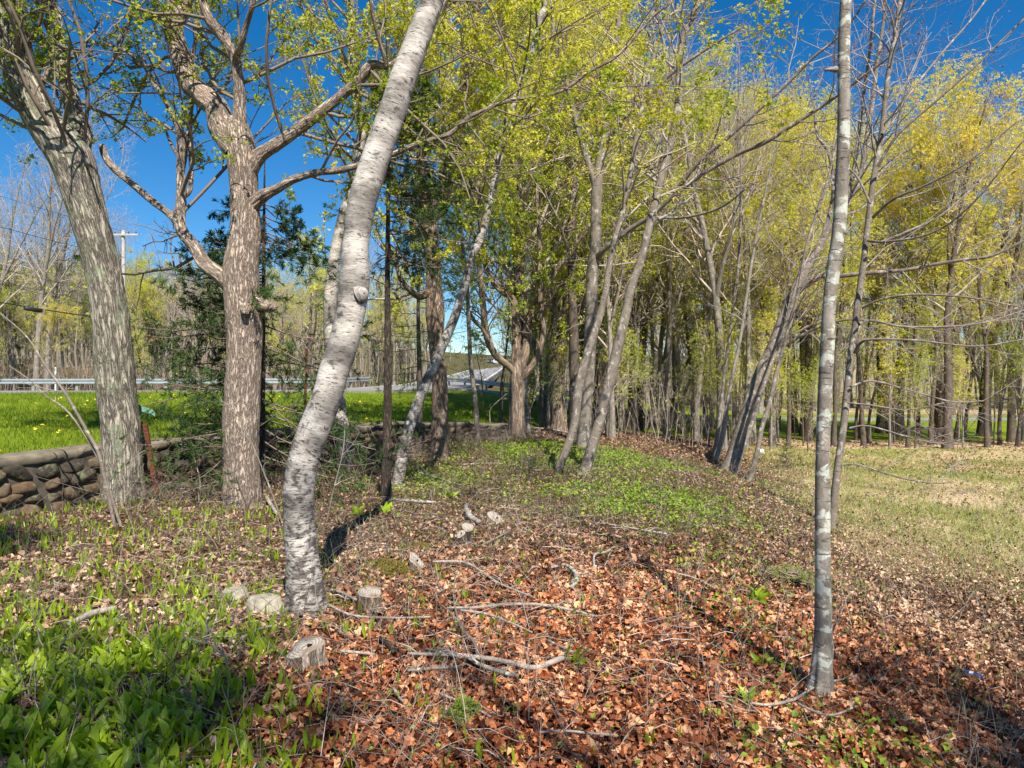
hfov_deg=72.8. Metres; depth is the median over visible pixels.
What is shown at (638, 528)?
fallen branch
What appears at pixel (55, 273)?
bare tree
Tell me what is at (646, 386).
maple tree
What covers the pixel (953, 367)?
maple tree
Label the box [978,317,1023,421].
sapling tree
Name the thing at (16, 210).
bare tree
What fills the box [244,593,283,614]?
rock
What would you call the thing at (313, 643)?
tree stump
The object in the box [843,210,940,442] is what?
bare tree
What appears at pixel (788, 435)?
sapling tree
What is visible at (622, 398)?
maple tree
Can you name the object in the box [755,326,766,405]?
bare tree
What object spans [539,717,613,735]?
fallen branch
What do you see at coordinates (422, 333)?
bare tree
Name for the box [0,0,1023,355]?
sky
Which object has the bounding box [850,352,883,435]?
sapling tree
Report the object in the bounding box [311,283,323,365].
bare tree
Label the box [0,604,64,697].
shrub
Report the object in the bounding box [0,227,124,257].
overhead wire
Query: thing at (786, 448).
fir seedling
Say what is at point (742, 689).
leafy plant
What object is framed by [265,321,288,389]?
sapling tree
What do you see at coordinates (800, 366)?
sapling tree
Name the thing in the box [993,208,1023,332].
maple tree
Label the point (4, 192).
bare tree
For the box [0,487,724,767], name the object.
lily of the valley patch
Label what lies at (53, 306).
maple tree
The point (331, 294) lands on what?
birch tree
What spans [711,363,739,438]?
sapling tree
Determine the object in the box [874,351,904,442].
sapling tree
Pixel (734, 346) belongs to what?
sapling tree
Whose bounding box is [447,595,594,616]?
fallen branch
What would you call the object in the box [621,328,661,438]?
sapling tree
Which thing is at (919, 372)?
sapling tree
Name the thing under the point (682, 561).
leafy plant
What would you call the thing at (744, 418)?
maple tree
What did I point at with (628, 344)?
sapling tree
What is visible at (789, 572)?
grass tuft
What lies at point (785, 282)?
red maple tree
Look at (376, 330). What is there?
bare tree
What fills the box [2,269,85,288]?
overhead wire
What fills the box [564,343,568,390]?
birch tree
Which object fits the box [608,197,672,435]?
bare tree
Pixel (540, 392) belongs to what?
hemlock tree
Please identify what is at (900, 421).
oak tree
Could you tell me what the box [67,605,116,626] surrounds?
fallen branch
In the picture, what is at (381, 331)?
maple tree
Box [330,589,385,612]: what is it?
fallen branch
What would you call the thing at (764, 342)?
sapling tree
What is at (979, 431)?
oak tree
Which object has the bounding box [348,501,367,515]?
leafy plant
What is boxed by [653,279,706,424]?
bare tree
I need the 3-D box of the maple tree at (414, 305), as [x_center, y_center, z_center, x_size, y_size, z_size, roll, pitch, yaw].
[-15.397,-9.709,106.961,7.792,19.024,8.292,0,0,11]
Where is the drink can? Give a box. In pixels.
[961,670,982,678]
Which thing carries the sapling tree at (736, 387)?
on the ground at (534, 416)
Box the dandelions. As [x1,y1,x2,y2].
[0,393,448,451]
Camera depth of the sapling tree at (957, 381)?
33.44 m
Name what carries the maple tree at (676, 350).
on the ground at (534, 416)
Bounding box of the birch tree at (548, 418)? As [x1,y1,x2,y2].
[464,33,667,427]
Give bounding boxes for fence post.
[142,423,159,495]
[303,349,307,412]
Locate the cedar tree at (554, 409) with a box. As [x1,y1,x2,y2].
[499,36,622,430]
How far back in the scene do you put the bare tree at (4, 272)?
50.54 m
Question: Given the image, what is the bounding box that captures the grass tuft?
[753,561,832,591]
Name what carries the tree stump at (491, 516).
on the ground at (534, 416)
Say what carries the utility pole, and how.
on the ground at (534, 416)
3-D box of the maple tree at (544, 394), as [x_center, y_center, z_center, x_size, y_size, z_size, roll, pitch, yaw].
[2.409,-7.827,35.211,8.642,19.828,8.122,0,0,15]
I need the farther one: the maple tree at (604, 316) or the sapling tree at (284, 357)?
the sapling tree at (284, 357)
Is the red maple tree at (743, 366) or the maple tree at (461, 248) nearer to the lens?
the maple tree at (461, 248)
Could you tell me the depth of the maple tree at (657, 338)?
64.37 m
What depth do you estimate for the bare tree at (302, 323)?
60.20 m
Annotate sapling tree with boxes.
[0,338,7,368]
[15,307,42,384]
[33,333,59,385]
[131,316,150,371]
[135,332,158,377]
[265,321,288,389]
[269,330,282,389]
[278,335,295,389]
[460,316,490,413]
[489,316,511,413]
[504,329,539,406]
[527,348,538,422]
[531,330,566,430]
[595,285,650,404]
[603,302,636,434]
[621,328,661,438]
[657,235,714,429]
[669,327,709,440]
[676,268,772,430]
[685,320,733,446]
[688,309,716,438]
[698,298,747,449]
[702,316,741,437]
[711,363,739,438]
[712,339,744,425]
[726,303,770,442]
[747,282,793,449]
[756,247,821,429]
[762,347,799,446]
[763,336,798,441]
[768,151,831,445]
[778,349,812,445]
[783,342,815,439]
[795,356,833,451]
[800,315,846,441]
[805,140,897,446]
[805,335,843,413]
[807,137,918,446]
[836,209,908,438]
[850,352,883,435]
[864,284,923,448]
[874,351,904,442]
[874,363,901,440]
[881,202,961,447]
[888,138,988,445]
[892,315,955,447]
[892,337,931,421]
[894,252,968,434]
[895,172,979,369]
[901,325,952,430]
[918,203,1015,438]
[926,120,1019,447]
[940,203,1022,437]
[952,338,984,447]
[952,348,973,444]
[974,324,1013,442]
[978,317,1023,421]
[1000,321,1023,446]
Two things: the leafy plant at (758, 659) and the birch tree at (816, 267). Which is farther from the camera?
the birch tree at (816, 267)
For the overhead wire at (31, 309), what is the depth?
40.59 m
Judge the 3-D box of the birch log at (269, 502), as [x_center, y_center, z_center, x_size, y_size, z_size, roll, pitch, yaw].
[-3.943,1.946,11.326,0.061,0.065,1.923,0,0,-25]
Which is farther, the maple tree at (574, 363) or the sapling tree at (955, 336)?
the sapling tree at (955, 336)
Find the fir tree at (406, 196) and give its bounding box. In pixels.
[291,55,514,499]
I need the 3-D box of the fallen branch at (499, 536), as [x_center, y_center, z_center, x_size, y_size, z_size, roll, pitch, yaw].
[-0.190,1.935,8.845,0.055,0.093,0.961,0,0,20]
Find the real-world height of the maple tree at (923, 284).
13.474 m
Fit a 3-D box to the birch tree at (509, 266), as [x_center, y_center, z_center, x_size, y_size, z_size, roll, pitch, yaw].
[-0.197,-5.900,29.092,8.610,16.120,7.157,0,0,-37]
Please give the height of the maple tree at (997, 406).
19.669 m
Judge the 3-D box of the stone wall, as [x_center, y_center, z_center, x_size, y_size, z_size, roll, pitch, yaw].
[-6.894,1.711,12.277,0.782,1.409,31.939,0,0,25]
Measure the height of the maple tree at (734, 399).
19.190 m
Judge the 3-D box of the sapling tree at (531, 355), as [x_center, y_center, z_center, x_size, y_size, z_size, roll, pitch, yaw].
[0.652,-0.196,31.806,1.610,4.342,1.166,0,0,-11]
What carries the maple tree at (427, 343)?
on the ground at (534, 416)
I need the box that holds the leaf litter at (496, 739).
[0,427,1023,767]
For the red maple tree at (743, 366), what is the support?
on the ground at (534, 416)
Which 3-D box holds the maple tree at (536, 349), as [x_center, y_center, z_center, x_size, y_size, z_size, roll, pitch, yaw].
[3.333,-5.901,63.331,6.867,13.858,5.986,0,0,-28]
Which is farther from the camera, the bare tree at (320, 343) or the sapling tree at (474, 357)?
the bare tree at (320, 343)
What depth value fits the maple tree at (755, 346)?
80.76 m
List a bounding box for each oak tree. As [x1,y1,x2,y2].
[630,71,705,430]
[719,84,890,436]
[754,99,850,432]
[811,110,940,433]
[849,98,1006,438]
[929,141,1023,436]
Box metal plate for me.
[138,404,154,415]
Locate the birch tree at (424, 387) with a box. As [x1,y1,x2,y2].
[391,0,640,486]
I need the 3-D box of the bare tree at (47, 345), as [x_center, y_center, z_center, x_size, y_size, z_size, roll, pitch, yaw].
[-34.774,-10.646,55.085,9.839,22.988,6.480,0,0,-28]
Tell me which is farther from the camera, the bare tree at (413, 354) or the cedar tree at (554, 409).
the bare tree at (413, 354)
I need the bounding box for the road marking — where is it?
[185,368,501,391]
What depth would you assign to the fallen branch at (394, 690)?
4.20 m
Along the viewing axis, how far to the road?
46.71 m
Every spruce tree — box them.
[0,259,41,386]
[109,162,440,506]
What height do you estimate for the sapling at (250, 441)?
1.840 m
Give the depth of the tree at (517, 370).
25.50 m
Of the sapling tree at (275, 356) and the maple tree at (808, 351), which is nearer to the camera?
the maple tree at (808, 351)
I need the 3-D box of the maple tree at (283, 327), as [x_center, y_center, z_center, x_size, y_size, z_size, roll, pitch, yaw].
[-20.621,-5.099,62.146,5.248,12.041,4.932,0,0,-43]
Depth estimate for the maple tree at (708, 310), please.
32.18 m
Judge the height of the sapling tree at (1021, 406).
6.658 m
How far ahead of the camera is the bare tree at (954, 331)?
37.61 m
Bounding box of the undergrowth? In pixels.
[234,432,1023,698]
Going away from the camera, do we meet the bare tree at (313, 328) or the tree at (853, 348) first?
the tree at (853, 348)
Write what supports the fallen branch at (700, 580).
on the leaf litter at (496, 739)
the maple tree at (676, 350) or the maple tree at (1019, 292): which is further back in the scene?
the maple tree at (1019, 292)
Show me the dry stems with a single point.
(444, 681)
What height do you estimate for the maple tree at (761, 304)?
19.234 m
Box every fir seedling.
[435,694,483,725]
[510,455,547,472]
[772,441,796,467]
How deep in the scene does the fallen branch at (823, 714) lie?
4.58 m
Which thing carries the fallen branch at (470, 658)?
on the leaf litter at (496, 739)
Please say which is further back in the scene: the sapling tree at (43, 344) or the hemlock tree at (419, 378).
the sapling tree at (43, 344)
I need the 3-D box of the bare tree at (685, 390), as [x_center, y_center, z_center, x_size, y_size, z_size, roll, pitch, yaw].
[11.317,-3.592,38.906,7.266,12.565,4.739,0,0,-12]
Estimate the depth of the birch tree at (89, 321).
56.32 m
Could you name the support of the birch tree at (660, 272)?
on the ground at (534, 416)
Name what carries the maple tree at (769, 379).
on the ground at (534, 416)
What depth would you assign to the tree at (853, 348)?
12.61 m
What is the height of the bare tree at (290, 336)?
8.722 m
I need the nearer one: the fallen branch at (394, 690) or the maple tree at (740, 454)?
the fallen branch at (394, 690)
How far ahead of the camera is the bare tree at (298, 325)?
74.18 m
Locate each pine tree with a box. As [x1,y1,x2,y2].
[660,239,743,432]
[854,333,913,407]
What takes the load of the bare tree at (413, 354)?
on the ground at (534, 416)
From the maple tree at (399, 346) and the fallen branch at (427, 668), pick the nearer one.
the fallen branch at (427, 668)
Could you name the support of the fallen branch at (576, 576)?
on the leaf litter at (496, 739)
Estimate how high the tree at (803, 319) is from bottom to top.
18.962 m
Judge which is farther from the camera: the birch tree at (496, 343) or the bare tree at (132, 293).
the birch tree at (496, 343)
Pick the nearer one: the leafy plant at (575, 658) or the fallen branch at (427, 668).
the fallen branch at (427, 668)
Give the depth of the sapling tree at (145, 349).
49.15 m
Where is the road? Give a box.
[0,359,509,393]
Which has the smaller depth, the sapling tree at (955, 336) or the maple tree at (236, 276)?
the maple tree at (236, 276)
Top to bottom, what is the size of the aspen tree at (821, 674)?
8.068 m
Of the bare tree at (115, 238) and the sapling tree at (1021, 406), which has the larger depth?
the bare tree at (115, 238)
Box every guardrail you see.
[0,377,371,390]
[447,377,568,396]
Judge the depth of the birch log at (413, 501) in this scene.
11.57 m
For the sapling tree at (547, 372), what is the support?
on the ground at (534, 416)
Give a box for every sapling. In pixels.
[0,293,145,526]
[180,440,201,501]
[184,611,228,714]
[220,398,281,522]
[326,431,361,521]
[489,394,508,423]
[737,557,776,654]
[832,589,848,698]
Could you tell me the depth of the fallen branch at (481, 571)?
7.04 m
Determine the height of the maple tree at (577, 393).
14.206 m
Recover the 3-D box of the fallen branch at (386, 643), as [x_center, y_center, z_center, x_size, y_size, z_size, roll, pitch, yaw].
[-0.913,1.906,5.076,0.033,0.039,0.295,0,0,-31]
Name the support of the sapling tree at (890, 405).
on the ground at (534, 416)
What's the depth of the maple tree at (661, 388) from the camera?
39.08 m
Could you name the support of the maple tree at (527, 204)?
on the ground at (534, 416)
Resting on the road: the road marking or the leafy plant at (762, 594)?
the road marking
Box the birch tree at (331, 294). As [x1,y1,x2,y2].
[257,0,468,471]
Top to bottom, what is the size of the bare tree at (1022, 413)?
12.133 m
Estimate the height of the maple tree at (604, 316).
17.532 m
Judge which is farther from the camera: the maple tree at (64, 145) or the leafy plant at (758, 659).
the maple tree at (64, 145)
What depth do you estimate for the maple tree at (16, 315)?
57.06 m
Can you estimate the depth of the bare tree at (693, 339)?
81.07 m
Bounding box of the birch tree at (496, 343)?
[480,271,511,356]
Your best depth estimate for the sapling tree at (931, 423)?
33.05 m
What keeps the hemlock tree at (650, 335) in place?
on the ground at (534, 416)
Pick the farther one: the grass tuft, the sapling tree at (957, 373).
the sapling tree at (957, 373)
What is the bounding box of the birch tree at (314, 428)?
[282,0,443,619]
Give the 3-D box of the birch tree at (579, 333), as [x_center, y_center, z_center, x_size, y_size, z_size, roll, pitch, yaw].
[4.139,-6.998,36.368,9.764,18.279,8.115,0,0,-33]
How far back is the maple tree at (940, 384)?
35.14 m
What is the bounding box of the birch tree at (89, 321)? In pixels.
[63,292,92,363]
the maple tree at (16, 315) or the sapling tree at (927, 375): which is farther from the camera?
the maple tree at (16, 315)
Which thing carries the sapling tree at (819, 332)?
on the ground at (534, 416)
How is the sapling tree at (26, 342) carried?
on the ground at (534, 416)
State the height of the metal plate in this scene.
0.237 m
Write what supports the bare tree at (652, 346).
on the ground at (534, 416)
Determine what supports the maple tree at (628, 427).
on the ground at (534, 416)
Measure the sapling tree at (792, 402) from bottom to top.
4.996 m
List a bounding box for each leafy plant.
[37,727,89,764]
[210,735,258,767]
[250,585,280,593]
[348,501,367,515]
[375,502,391,513]
[442,488,460,497]
[565,640,589,665]
[674,557,689,566]
[726,684,755,707]
[747,585,775,603]
[749,651,779,665]
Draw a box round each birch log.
[263,493,276,514]
[388,499,434,502]
[464,504,480,523]
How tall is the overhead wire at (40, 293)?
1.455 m
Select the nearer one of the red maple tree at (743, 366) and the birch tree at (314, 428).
the birch tree at (314, 428)
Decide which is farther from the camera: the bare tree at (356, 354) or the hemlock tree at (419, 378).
the bare tree at (356, 354)
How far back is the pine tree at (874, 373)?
46.39 m
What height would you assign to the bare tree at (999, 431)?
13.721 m
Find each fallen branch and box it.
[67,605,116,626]
[240,625,271,639]
[328,603,437,623]
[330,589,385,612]
[340,649,374,654]
[379,636,395,653]
[384,635,564,671]
[392,686,405,702]
[407,663,464,671]
[418,472,463,486]
[420,568,485,660]
[425,638,518,677]
[433,553,541,598]
[439,692,491,717]
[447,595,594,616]
[461,609,533,632]
[463,461,522,465]
[482,528,509,544]
[505,427,567,443]
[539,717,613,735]
[546,639,574,653]
[550,563,589,590]
[593,546,613,567]
[603,520,666,534]
[676,572,716,588]
[749,676,897,706]
[796,696,856,723]
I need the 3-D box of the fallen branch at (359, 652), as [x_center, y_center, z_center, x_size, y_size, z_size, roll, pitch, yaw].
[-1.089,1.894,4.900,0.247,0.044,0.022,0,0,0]
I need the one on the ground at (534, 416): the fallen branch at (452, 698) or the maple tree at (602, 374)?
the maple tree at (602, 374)
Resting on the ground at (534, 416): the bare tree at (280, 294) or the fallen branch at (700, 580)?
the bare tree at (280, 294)
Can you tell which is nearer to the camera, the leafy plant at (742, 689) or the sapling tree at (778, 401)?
the leafy plant at (742, 689)
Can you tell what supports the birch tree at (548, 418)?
on the ground at (534, 416)
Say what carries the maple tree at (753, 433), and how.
on the ground at (534, 416)
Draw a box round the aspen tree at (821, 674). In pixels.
[804,0,851,700]
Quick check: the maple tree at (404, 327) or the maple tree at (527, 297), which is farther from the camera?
the maple tree at (404, 327)
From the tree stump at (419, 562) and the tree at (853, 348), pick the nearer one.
the tree stump at (419, 562)
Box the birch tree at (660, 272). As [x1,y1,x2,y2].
[529,88,702,371]
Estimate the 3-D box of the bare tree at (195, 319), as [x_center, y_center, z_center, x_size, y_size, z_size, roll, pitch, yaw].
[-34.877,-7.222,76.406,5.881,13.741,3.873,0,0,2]
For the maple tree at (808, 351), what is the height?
18.901 m
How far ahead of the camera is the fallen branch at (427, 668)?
4.70 m
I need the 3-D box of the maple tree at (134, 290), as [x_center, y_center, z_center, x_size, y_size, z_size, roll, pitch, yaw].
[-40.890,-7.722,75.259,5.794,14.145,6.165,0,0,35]
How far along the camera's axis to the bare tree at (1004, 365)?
79.79 m
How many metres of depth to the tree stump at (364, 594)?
5.98 m
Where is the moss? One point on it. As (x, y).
(382, 562)
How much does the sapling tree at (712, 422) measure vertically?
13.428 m
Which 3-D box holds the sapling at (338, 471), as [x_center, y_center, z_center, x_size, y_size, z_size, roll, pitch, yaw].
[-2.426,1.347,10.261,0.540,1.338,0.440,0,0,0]
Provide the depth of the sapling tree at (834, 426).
31.65 m
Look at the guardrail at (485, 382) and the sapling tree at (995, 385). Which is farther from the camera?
the guardrail at (485, 382)
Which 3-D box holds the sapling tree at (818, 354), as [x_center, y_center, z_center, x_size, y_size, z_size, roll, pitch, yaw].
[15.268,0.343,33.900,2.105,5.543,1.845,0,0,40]
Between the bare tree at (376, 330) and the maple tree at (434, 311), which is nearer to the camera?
the maple tree at (434, 311)
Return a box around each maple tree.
[0,0,157,505]
[0,0,803,508]
[0,297,27,384]
[27,294,83,390]
[126,246,166,375]
[126,253,172,378]
[265,261,316,389]
[274,226,327,388]
[283,0,605,459]
[303,266,338,352]
[362,265,415,384]
[362,273,407,385]
[381,289,415,377]
[383,286,411,376]
[390,266,427,380]
[392,22,517,442]
[416,0,646,435]
[416,308,444,376]
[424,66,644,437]
[465,0,651,412]
[473,30,581,405]
[486,19,646,420]
[490,0,709,439]
[492,0,1001,450]
[498,22,649,432]
[500,0,636,338]
[525,26,633,362]
[525,263,544,356]
[525,267,566,392]
[527,50,666,427]
[530,91,656,423]
[534,0,751,474]
[554,0,728,428]
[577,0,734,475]
[578,59,703,429]
[578,91,691,429]
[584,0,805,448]
[604,79,713,418]
[608,89,717,433]
[622,262,681,399]
[629,287,693,403]
[631,131,737,413]
[638,32,799,441]
[651,75,811,436]
[655,123,774,425]
[656,114,820,440]
[678,78,819,436]
[700,87,812,461]
[703,84,888,446]
[703,168,755,403]
[709,83,780,455]
[718,54,892,441]
[720,0,1023,470]
[721,105,824,357]
[731,120,871,473]
[733,135,785,414]
[734,260,770,404]
[746,27,925,481]
[752,231,810,400]
[794,59,1023,442]
[796,212,863,410]
[798,191,886,413]
[837,188,910,411]
[851,49,1023,448]
[859,228,910,362]
[863,182,1017,439]
[888,269,953,408]
[927,206,1022,414]
[932,210,1006,354]
[943,95,1023,442]
[962,240,1023,408]
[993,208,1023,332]
[996,219,1023,345]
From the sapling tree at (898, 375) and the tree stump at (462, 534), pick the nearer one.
the tree stump at (462, 534)
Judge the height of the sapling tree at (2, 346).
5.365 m
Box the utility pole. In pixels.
[113,230,138,290]
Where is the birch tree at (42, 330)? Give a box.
[26,311,65,360]
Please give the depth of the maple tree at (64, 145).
11.28 m
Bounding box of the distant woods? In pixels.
[0,241,1023,408]
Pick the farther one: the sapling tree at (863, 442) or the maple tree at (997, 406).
the maple tree at (997, 406)
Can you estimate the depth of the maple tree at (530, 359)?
36.17 m
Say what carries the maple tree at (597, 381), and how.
on the ground at (534, 416)
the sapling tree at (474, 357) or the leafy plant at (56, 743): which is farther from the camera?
the sapling tree at (474, 357)
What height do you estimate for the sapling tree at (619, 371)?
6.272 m
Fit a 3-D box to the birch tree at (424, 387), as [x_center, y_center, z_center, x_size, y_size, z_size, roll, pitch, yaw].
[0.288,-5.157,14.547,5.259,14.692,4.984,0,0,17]
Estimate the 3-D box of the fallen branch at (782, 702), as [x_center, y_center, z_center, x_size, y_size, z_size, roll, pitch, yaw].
[2.209,2.206,4.842,1.416,0.251,0.372,0,0,-36]
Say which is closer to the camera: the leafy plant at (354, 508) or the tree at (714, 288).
the leafy plant at (354, 508)
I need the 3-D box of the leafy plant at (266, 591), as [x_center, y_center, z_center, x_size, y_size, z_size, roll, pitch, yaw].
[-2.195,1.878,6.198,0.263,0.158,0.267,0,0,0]
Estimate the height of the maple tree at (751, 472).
11.593 m
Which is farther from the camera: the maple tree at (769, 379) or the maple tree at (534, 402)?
the maple tree at (769, 379)
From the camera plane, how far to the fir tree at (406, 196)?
12.19 m
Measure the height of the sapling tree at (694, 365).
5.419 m
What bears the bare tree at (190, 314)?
on the ground at (534, 416)
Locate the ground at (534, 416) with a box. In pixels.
[0,312,1023,767]
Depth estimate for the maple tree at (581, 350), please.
41.16 m
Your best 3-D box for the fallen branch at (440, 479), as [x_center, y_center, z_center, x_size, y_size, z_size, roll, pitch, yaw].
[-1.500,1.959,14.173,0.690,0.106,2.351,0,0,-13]
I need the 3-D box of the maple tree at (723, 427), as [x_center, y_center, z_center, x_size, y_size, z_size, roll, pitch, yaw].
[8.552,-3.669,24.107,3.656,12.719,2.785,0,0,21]
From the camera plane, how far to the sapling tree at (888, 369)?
31.28 m
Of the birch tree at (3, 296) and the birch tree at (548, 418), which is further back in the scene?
the birch tree at (3, 296)
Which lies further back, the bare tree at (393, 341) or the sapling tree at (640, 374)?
the bare tree at (393, 341)
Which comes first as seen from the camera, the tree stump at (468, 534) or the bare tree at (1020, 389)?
the tree stump at (468, 534)
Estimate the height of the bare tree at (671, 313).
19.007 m
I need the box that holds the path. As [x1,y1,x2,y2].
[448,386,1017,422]
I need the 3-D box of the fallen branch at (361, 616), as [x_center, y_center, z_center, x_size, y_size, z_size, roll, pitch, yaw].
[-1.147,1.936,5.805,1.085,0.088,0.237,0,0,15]
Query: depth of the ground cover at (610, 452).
10.96 m
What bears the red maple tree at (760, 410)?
on the ground at (534, 416)
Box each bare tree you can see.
[0,72,129,390]
[0,141,67,307]
[0,170,17,219]
[0,178,28,264]
[0,192,42,389]
[1,127,140,390]
[15,162,112,387]
[46,95,149,297]
[73,203,135,304]
[117,245,137,326]
[143,223,218,389]
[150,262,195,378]
[163,261,202,372]
[171,261,219,377]
[177,266,203,385]
[259,211,304,389]
[268,264,297,362]
[269,274,295,389]
[280,264,327,376]
[282,305,301,388]
[284,265,311,377]
[288,277,315,385]
[299,267,339,375]
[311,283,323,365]
[355,316,369,384]
[365,284,383,384]
[369,221,414,384]
[392,282,424,381]
[403,273,427,371]
[483,207,535,422]
[546,39,685,435]
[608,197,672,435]
[616,0,729,437]
[642,228,683,426]
[649,268,737,427]
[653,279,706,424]
[654,218,757,427]
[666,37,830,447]
[682,263,701,391]
[683,291,697,396]
[733,315,764,407]
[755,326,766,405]
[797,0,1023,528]
[799,166,912,353]
[814,190,922,440]
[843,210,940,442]
[851,203,908,440]
[883,230,999,374]
[899,146,1021,403]
[952,176,1023,444]
[984,279,1023,446]
[985,152,1023,309]
[992,183,1023,440]
[998,289,1021,400]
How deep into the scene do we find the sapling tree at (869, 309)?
37.15 m
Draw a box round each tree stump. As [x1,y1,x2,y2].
[285,636,329,672]
[356,586,382,615]
[408,552,423,574]
[454,530,465,545]
[461,523,474,542]
[486,511,502,523]
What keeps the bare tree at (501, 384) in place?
on the ground at (534, 416)
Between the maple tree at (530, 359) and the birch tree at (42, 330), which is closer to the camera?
the maple tree at (530, 359)
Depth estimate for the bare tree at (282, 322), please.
54.71 m
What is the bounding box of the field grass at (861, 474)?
[436,445,1023,767]
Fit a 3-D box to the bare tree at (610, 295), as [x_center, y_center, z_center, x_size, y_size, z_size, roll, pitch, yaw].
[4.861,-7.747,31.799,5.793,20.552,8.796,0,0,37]
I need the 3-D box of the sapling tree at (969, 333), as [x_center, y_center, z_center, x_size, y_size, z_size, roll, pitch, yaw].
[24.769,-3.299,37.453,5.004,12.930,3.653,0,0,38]
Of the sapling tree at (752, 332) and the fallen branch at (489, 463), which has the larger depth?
the sapling tree at (752, 332)
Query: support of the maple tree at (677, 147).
on the ground at (534, 416)
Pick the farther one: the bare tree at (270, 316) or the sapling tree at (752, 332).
the bare tree at (270, 316)
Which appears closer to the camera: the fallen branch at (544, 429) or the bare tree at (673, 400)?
the fallen branch at (544, 429)
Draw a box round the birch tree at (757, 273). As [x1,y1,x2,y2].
[712,173,821,389]
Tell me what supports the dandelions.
on the lawn grass at (8, 396)
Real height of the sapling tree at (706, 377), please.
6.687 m
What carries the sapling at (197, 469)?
on the ground at (534, 416)
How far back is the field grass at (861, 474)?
16.47 m
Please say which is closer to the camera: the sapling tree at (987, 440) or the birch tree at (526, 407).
the birch tree at (526, 407)
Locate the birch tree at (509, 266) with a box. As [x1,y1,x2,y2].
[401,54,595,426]
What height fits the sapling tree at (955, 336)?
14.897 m
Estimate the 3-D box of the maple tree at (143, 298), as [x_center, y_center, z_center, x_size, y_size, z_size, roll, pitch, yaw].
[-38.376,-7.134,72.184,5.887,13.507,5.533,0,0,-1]
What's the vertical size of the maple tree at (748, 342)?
17.995 m
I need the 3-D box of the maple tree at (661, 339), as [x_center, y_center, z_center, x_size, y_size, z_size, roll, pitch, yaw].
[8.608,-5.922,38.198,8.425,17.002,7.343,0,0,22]
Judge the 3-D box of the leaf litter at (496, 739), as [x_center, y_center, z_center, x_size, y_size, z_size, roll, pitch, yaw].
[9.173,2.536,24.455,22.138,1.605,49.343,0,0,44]
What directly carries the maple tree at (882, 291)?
on the ground at (534, 416)
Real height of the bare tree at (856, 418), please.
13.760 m
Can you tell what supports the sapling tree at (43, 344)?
on the ground at (534, 416)
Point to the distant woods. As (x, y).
(360, 354)
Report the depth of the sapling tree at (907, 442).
31.57 m
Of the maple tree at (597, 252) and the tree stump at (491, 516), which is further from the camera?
the maple tree at (597, 252)
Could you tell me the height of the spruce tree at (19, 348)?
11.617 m
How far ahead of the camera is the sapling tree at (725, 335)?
27.99 m
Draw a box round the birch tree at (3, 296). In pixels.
[0,267,35,343]
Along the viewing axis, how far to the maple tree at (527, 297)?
71.54 m
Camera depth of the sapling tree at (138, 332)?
45.86 m
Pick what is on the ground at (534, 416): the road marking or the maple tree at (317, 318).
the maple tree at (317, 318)
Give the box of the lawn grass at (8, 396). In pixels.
[0,389,508,453]
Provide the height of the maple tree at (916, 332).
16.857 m
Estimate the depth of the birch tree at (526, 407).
28.14 m
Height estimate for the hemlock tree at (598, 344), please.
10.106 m
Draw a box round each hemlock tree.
[359,179,494,421]
[496,237,582,426]
[558,231,633,389]
[614,280,680,415]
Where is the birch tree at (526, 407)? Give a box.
[485,160,536,432]
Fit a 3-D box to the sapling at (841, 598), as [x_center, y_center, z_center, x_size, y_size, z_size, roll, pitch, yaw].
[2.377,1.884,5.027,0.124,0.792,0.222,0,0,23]
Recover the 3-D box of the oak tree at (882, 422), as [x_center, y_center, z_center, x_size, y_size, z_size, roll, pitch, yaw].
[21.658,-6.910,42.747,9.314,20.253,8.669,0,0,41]
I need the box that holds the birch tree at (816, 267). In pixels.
[734,120,878,380]
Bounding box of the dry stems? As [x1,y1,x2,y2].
[0,435,1023,767]
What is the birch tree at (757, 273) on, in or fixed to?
on the ground at (534, 416)
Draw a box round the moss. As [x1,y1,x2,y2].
[326,542,442,608]
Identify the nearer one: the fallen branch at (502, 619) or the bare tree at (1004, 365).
the fallen branch at (502, 619)
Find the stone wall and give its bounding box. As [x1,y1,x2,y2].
[0,421,507,518]
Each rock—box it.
[220,586,249,602]
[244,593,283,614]
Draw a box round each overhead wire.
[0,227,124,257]
[0,284,85,303]
[0,302,89,316]
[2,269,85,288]
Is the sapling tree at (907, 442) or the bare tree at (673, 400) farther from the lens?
the bare tree at (673, 400)
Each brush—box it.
[0,332,1023,449]
[35,418,563,510]
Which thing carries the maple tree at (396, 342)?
on the ground at (534, 416)
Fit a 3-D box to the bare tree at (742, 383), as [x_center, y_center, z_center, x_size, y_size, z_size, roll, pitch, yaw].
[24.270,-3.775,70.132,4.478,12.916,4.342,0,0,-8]
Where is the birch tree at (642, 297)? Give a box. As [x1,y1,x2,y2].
[577,151,715,430]
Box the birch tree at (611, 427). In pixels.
[529,103,704,438]
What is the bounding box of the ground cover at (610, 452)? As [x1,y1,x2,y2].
[82,420,1023,767]
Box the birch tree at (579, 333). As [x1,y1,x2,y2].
[530,117,662,353]
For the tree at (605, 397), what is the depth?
15.18 m

